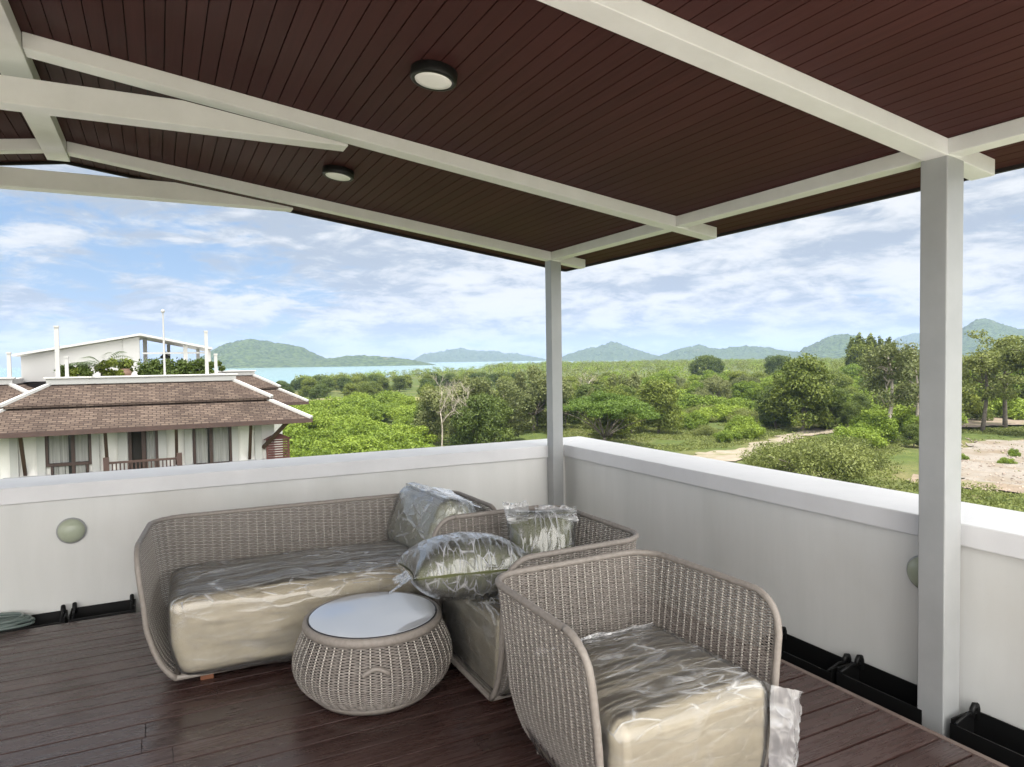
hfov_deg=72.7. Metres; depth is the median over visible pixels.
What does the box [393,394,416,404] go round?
leafy bush
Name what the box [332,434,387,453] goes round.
leafy bush
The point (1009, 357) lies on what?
broadleaf tree
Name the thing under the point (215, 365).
roof pole
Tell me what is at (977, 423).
sand bank
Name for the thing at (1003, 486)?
bare earth strip
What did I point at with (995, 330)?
hill
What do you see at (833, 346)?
hill
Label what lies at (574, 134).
terrace roof
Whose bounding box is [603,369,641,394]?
feathery tree
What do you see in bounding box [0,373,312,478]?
house
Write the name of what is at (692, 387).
broadleaf tree
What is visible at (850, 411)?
broadleaf tree
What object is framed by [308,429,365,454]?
leafy bush
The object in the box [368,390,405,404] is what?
leafy bush
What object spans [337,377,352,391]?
broadleaf tree
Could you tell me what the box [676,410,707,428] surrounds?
leafy bush
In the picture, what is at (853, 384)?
leafy bush
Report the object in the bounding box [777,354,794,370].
broadleaf tree
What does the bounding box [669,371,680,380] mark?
broadleaf tree
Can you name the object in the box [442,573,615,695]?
seat cushion
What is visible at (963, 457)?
leafy bush
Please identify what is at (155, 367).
hedge
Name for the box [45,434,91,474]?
window
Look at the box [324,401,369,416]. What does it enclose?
leafy bush
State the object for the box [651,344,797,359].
hill
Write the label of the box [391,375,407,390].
broadleaf tree
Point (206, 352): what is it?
roof pole
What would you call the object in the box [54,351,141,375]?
palm
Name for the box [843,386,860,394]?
broadleaf tree
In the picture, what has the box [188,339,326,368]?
hill
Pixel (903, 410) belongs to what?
leafy bush
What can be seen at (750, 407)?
leafy bush
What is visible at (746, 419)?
leafy bush
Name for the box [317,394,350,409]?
leafy bush
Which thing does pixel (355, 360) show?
hill
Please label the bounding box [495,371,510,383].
broadleaf tree
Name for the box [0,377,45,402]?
house
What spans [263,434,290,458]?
lattice screen
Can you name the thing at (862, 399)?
broadleaf tree
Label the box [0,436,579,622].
parapet wall
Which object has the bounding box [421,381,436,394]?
broadleaf tree
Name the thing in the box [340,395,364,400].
leafy bush
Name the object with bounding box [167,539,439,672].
seat cushion
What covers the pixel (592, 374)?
broadleaf tree
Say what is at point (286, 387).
broadleaf tree
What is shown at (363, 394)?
leafy bush
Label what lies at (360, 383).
broadleaf tree
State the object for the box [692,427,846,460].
sand track
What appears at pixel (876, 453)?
olive bush
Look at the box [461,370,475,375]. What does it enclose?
broadleaf tree
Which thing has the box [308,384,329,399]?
broadleaf tree
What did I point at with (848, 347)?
casuarina tree
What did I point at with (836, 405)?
broadleaf tree
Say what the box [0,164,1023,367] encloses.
sky
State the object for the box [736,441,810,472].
olive bush
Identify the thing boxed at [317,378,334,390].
broadleaf tree
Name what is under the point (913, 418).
leafy bush
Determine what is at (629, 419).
broadleaf tree
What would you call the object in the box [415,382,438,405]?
broadleaf tree
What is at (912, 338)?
hill
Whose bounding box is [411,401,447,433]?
broadleaf tree
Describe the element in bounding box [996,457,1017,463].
leafy bush
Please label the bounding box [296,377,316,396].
broadleaf tree
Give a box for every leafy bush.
[282,424,312,455]
[285,411,344,436]
[288,399,328,410]
[289,402,330,417]
[290,443,332,457]
[294,426,327,447]
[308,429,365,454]
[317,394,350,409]
[323,419,383,440]
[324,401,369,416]
[329,405,369,423]
[331,397,379,411]
[331,411,391,429]
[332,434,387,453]
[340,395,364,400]
[343,391,370,400]
[357,425,425,446]
[360,403,390,420]
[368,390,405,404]
[383,437,434,450]
[386,405,416,418]
[391,408,414,419]
[391,422,440,443]
[392,415,415,428]
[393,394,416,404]
[674,389,688,394]
[674,392,716,411]
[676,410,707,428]
[685,408,710,424]
[699,403,752,421]
[709,395,754,408]
[713,429,742,442]
[724,414,759,433]
[730,422,765,439]
[734,399,758,412]
[758,415,795,425]
[832,423,890,447]
[842,392,881,405]
[845,413,900,441]
[849,383,867,390]
[859,407,901,425]
[869,403,880,414]
[886,403,970,428]
[899,412,918,433]
[961,453,969,459]
[971,383,998,397]
[987,389,1023,419]
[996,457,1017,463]
[1007,448,1020,456]
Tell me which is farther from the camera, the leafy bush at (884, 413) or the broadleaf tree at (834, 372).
the broadleaf tree at (834, 372)
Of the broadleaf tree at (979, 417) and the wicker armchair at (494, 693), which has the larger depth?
the broadleaf tree at (979, 417)
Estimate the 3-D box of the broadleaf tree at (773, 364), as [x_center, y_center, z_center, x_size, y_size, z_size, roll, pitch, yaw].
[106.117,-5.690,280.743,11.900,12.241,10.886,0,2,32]
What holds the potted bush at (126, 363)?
on the house at (64, 425)
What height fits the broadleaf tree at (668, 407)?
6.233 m
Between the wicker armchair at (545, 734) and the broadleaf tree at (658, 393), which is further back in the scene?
the broadleaf tree at (658, 393)
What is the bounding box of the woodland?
[293,355,1002,381]
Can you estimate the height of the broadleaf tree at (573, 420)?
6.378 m
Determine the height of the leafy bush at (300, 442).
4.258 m
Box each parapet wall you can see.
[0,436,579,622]
[564,436,1023,729]
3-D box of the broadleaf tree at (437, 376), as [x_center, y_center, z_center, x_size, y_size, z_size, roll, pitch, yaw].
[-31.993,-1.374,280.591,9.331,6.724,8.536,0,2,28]
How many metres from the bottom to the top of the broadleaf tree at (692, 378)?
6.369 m
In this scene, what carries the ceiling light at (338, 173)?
attached to the terrace roof
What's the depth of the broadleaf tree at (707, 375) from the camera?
201.28 m
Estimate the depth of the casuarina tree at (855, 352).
227.41 m
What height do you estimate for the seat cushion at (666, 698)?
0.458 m
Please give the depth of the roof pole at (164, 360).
22.05 m
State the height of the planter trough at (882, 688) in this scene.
0.245 m
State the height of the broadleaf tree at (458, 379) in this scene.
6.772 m
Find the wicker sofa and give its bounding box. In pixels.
[134,490,500,680]
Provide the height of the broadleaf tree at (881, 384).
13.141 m
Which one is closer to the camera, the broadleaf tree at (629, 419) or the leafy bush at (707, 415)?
the broadleaf tree at (629, 419)
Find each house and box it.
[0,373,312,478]
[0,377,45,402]
[218,370,308,458]
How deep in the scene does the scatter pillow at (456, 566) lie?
3.10 m
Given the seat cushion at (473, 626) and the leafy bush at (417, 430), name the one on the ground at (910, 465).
the leafy bush at (417, 430)
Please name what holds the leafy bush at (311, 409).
on the ground at (910, 465)
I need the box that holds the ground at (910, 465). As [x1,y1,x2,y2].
[291,359,1023,511]
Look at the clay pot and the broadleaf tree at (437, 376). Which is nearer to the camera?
the clay pot
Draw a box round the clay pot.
[122,369,131,375]
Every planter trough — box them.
[0,604,67,632]
[68,594,135,621]
[761,626,852,684]
[836,654,921,724]
[950,702,1023,766]
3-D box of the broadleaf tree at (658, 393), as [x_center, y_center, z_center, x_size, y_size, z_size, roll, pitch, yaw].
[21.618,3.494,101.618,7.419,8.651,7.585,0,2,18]
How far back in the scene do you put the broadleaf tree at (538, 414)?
109.64 m
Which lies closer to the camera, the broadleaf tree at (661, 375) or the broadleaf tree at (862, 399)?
the broadleaf tree at (862, 399)
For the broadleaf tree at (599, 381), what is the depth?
152.82 m
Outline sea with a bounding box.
[0,360,633,385]
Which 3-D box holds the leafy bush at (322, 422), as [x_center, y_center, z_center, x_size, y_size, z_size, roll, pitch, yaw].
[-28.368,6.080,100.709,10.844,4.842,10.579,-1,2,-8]
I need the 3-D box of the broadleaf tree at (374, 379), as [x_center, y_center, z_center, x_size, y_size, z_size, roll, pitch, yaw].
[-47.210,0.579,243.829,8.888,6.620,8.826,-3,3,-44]
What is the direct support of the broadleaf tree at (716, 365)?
on the ground at (910, 465)
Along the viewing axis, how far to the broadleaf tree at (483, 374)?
285.11 m
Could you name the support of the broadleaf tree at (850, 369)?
on the ground at (910, 465)
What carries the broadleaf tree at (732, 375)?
on the ground at (910, 465)
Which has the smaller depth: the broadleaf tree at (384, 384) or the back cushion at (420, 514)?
the back cushion at (420, 514)
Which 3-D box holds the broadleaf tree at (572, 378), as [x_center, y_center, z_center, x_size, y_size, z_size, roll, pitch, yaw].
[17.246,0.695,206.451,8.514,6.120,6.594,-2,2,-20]
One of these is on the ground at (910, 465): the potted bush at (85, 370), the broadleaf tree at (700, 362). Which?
the broadleaf tree at (700, 362)
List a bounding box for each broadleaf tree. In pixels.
[279,383,294,392]
[293,379,299,390]
[296,377,310,389]
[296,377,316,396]
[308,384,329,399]
[311,375,325,381]
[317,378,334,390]
[320,378,334,393]
[331,376,339,389]
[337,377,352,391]
[341,382,359,395]
[348,376,362,383]
[351,374,366,381]
[356,381,368,384]
[357,383,377,395]
[366,374,380,380]
[368,376,385,387]
[369,381,383,395]
[377,377,393,392]
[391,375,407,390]
[401,374,412,389]
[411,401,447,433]
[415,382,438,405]
[416,378,436,393]
[418,373,436,384]
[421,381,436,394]
[426,372,442,385]
[442,373,455,385]
[446,393,506,445]
[449,375,469,388]
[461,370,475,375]
[465,396,516,443]
[470,373,481,379]
[475,371,487,377]
[478,377,494,386]
[485,373,497,385]
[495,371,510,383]
[498,377,511,389]
[510,372,526,386]
[521,383,546,426]
[562,392,581,425]
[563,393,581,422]
[566,385,576,395]
[567,376,576,382]
[572,382,607,421]
[576,376,606,387]
[585,385,637,437]
[586,373,604,378]
[603,371,622,380]
[603,376,619,385]
[607,382,639,396]
[616,385,645,427]
[629,396,648,432]
[634,378,684,433]
[640,376,660,385]
[649,370,677,383]
[650,396,677,424]
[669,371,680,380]
[679,381,691,388]
[684,374,700,382]
[685,381,703,393]
[686,355,711,375]
[700,370,726,381]
[701,358,724,374]
[720,371,729,379]
[727,370,749,382]
[730,381,753,399]
[748,380,762,400]
[750,372,767,379]
[751,384,796,427]
[758,377,772,389]
[759,351,837,430]
[762,355,785,374]
[764,373,786,392]
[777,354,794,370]
[812,385,853,428]
[829,369,847,375]
[829,373,856,388]
[835,401,863,427]
[838,363,868,386]
[843,374,853,385]
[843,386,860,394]
[849,392,875,410]
[856,339,918,440]
[876,393,897,403]
[880,403,896,409]
[894,342,919,415]
[898,423,918,446]
[915,370,990,413]
[962,343,1019,430]
[963,329,1023,428]
[965,396,993,420]
[975,373,999,383]
[994,336,1023,398]
[1008,368,1023,389]
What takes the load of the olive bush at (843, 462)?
on the ground at (910, 465)
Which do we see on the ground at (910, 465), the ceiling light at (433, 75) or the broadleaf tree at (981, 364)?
the broadleaf tree at (981, 364)
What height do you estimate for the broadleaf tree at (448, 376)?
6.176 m
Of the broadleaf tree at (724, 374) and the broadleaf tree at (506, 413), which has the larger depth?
the broadleaf tree at (724, 374)
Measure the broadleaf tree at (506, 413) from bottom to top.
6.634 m
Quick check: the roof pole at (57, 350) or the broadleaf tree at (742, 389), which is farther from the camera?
the broadleaf tree at (742, 389)
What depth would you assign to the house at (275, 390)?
31.11 m
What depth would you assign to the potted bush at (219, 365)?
22.96 m
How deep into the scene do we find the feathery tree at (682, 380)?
201.06 m
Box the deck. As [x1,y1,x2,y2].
[0,594,998,766]
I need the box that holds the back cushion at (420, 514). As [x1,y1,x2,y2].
[386,482,486,547]
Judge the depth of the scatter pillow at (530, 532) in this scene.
3.58 m
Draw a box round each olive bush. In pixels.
[687,404,714,411]
[692,425,719,435]
[708,415,717,421]
[723,407,762,421]
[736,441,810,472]
[745,431,883,481]
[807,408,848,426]
[814,433,891,468]
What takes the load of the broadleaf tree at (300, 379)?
on the ground at (910, 465)
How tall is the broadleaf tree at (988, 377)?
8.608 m
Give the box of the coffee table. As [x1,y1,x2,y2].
[291,591,452,715]
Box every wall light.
[56,517,86,543]
[907,555,917,587]
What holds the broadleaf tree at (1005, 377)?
on the ground at (910, 465)
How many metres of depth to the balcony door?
20.39 m
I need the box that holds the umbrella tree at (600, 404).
[546,389,663,440]
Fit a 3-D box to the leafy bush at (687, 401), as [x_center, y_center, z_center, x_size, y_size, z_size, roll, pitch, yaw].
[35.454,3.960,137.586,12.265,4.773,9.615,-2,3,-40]
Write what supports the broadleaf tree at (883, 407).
on the ground at (910, 465)
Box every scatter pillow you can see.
[388,532,538,600]
[503,500,578,574]
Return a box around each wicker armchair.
[432,505,638,701]
[495,549,782,766]
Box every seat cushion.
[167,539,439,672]
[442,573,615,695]
[520,624,802,766]
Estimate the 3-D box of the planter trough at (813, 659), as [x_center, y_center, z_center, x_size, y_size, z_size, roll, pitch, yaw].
[1.529,1.460,3.620,0.167,0.245,0.440,-2,2,-27]
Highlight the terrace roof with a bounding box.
[0,0,1023,271]
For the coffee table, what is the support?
on the deck
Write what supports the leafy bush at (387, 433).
on the ground at (910, 465)
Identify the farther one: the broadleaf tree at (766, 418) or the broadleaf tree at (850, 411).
the broadleaf tree at (766, 418)
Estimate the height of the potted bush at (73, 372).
0.522 m
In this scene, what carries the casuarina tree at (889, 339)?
on the ground at (910, 465)
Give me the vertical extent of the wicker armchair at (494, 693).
0.707 m
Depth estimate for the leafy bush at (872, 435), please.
79.40 m
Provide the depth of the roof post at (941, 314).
2.90 m
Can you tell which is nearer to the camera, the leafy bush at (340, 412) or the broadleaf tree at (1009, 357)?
the broadleaf tree at (1009, 357)
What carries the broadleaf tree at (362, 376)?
on the ground at (910, 465)
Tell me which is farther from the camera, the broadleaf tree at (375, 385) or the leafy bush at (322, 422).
the broadleaf tree at (375, 385)
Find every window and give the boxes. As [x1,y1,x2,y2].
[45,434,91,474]
[192,427,231,464]
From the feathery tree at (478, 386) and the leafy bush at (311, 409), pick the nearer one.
the feathery tree at (478, 386)
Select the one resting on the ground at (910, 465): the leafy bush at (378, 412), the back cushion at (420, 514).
the leafy bush at (378, 412)
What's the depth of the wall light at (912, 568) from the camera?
3.14 m
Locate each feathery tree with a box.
[410,373,492,443]
[446,376,537,440]
[504,361,573,429]
[582,385,609,427]
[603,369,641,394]
[670,375,685,385]
[691,386,712,398]
[695,374,731,398]
[730,372,762,393]
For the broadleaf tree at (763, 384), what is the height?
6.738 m
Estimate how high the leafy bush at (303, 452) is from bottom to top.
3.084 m
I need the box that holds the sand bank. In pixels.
[962,418,1023,426]
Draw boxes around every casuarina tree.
[842,337,854,366]
[843,332,872,377]
[863,333,880,379]
[872,336,879,354]
[877,336,883,347]
[879,335,893,383]
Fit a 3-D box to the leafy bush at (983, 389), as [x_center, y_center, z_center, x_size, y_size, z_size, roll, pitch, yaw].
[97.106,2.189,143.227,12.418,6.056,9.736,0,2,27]
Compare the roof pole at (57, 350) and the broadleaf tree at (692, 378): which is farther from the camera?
the broadleaf tree at (692, 378)
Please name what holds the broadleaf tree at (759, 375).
on the ground at (910, 465)
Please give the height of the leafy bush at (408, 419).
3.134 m
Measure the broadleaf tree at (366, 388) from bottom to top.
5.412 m
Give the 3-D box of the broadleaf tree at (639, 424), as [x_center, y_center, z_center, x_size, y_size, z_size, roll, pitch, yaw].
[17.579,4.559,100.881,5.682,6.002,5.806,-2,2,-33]
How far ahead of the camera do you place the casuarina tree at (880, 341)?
238.19 m
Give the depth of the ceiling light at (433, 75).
2.69 m
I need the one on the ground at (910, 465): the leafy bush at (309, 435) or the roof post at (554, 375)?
the leafy bush at (309, 435)
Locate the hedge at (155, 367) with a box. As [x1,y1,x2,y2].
[134,357,204,374]
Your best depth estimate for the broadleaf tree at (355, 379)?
250.53 m
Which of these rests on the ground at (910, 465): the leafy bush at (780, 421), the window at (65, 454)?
the leafy bush at (780, 421)
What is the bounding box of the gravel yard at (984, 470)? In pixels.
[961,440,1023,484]
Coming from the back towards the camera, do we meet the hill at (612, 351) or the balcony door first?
the hill at (612, 351)
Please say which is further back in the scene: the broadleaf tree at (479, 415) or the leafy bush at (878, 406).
the leafy bush at (878, 406)
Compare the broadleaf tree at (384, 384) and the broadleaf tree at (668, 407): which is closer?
the broadleaf tree at (668, 407)
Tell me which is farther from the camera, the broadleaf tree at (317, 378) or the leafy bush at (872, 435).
the broadleaf tree at (317, 378)
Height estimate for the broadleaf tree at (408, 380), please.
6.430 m
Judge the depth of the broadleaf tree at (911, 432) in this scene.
80.51 m
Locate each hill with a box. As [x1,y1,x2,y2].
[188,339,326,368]
[305,355,435,366]
[414,347,545,362]
[562,341,657,360]
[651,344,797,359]
[797,334,855,358]
[892,333,919,354]
[962,318,1023,356]
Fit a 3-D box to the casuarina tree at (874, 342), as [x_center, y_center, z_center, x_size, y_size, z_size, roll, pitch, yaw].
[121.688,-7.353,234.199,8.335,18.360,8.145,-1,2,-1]
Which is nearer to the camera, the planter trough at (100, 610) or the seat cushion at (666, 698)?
the seat cushion at (666, 698)
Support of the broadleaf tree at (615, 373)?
on the ground at (910, 465)
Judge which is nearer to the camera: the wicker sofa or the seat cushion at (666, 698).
the seat cushion at (666, 698)
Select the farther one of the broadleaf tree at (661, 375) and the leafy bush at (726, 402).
the broadleaf tree at (661, 375)
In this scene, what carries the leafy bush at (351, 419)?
on the ground at (910, 465)
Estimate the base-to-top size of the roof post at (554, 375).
2.710 m
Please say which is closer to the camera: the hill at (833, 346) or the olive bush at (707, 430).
the olive bush at (707, 430)
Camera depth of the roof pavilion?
23.76 m
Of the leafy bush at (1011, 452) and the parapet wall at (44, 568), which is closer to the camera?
the parapet wall at (44, 568)
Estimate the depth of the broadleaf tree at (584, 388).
114.60 m
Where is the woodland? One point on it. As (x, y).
(678, 365)
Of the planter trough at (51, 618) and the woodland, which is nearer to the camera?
the planter trough at (51, 618)
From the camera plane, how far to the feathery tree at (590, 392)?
106.77 m
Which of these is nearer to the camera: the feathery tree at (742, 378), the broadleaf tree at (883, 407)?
the broadleaf tree at (883, 407)
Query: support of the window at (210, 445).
in the house at (64, 425)
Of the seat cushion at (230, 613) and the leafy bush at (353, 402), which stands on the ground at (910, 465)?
the leafy bush at (353, 402)
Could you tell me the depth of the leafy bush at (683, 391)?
162.14 m
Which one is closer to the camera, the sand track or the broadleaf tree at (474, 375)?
the sand track
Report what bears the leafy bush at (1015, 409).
on the ground at (910, 465)
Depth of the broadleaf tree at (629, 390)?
106.60 m
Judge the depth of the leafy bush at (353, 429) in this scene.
87.48 m
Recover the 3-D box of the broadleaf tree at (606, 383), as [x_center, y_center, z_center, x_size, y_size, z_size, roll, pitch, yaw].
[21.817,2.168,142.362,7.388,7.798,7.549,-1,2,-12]
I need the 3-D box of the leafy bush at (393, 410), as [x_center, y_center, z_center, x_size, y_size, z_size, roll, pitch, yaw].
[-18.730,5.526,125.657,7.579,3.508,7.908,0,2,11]
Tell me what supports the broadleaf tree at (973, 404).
on the ground at (910, 465)
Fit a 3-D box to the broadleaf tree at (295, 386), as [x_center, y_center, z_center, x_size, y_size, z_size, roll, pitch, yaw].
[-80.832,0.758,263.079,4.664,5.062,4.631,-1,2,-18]
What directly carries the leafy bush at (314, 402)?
on the ground at (910, 465)
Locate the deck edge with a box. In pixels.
[582,565,1008,766]
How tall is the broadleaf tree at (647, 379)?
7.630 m
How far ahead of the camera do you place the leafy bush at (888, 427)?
84.29 m
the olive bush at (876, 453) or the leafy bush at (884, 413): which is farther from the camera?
the leafy bush at (884, 413)
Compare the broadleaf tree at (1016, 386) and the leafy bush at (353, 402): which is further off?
the broadleaf tree at (1016, 386)
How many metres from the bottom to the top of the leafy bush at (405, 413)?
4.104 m
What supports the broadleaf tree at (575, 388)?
on the ground at (910, 465)
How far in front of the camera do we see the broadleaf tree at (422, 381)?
218.85 m
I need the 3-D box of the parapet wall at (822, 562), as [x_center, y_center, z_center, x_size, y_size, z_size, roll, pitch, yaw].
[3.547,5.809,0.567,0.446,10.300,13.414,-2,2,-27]
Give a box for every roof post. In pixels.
[545,260,563,509]
[917,155,963,737]
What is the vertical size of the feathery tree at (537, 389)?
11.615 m
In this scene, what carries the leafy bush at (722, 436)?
on the ground at (910, 465)
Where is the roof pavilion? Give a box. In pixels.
[12,333,211,381]
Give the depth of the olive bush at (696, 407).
130.23 m
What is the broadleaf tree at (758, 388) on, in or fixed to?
on the ground at (910, 465)
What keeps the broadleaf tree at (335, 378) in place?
on the ground at (910, 465)
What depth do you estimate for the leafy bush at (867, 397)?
126.21 m
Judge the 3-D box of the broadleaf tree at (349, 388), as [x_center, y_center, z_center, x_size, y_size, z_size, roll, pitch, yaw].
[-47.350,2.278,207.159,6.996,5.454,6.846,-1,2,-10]
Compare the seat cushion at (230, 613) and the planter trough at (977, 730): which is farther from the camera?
the seat cushion at (230, 613)
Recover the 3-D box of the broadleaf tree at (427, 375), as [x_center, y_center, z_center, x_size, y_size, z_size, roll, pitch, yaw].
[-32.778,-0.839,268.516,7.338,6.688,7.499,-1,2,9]
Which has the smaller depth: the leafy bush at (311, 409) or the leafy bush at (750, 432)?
the leafy bush at (750, 432)
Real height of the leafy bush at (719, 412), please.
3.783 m
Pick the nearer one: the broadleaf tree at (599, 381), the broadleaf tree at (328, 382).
the broadleaf tree at (599, 381)
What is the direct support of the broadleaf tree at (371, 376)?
on the ground at (910, 465)
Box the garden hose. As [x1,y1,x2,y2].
[0,612,34,630]
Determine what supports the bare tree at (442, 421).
on the ground at (910, 465)
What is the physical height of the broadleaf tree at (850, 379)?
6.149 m
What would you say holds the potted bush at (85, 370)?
on the house at (64, 425)
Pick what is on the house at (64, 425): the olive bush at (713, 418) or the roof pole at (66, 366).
the roof pole at (66, 366)
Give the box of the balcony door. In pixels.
[128,430,158,469]
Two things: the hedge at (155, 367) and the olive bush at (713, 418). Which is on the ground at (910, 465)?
the olive bush at (713, 418)
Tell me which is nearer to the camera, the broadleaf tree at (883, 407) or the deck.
the deck
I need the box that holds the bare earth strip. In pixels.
[908,474,1023,492]
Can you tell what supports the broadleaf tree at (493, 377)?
on the ground at (910, 465)
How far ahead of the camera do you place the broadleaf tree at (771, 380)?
163.82 m
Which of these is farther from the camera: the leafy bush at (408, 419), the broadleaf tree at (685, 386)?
the broadleaf tree at (685, 386)
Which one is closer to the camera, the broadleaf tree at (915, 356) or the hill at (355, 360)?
the broadleaf tree at (915, 356)
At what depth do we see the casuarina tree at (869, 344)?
228.46 m
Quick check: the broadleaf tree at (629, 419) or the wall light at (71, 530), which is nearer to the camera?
the wall light at (71, 530)
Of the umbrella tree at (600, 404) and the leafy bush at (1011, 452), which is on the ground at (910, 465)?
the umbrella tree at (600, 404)
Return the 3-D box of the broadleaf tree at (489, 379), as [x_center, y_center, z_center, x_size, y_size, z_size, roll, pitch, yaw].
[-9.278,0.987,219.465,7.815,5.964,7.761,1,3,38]
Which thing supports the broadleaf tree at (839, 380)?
on the ground at (910, 465)
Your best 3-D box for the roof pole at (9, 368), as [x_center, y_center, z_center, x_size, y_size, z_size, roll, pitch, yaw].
[-15.295,-0.536,21.157,0.200,0.839,0.200,-2,2,-27]
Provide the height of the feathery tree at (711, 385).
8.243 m
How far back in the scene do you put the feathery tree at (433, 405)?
91.70 m
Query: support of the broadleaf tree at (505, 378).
on the ground at (910, 465)
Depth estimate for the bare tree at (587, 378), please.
140.81 m
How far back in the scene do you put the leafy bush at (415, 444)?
73.34 m
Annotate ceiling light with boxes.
[322,164,353,181]
[410,59,457,91]
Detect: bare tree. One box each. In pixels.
[430,374,468,445]
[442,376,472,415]
[577,373,596,385]
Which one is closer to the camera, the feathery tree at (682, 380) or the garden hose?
the garden hose
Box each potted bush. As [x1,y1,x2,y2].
[54,362,94,376]
[61,367,79,376]
[93,357,134,375]
[195,360,225,373]
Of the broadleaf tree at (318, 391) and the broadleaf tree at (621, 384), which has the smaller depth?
the broadleaf tree at (621, 384)
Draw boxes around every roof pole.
[5,352,13,379]
[53,326,60,376]
[64,356,68,376]
[161,309,165,374]
[204,331,208,373]
[213,354,217,373]
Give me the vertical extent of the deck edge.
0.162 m
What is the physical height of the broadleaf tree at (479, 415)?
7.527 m
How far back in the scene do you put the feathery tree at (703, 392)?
140.82 m
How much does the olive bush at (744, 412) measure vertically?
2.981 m
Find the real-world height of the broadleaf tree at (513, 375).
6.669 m

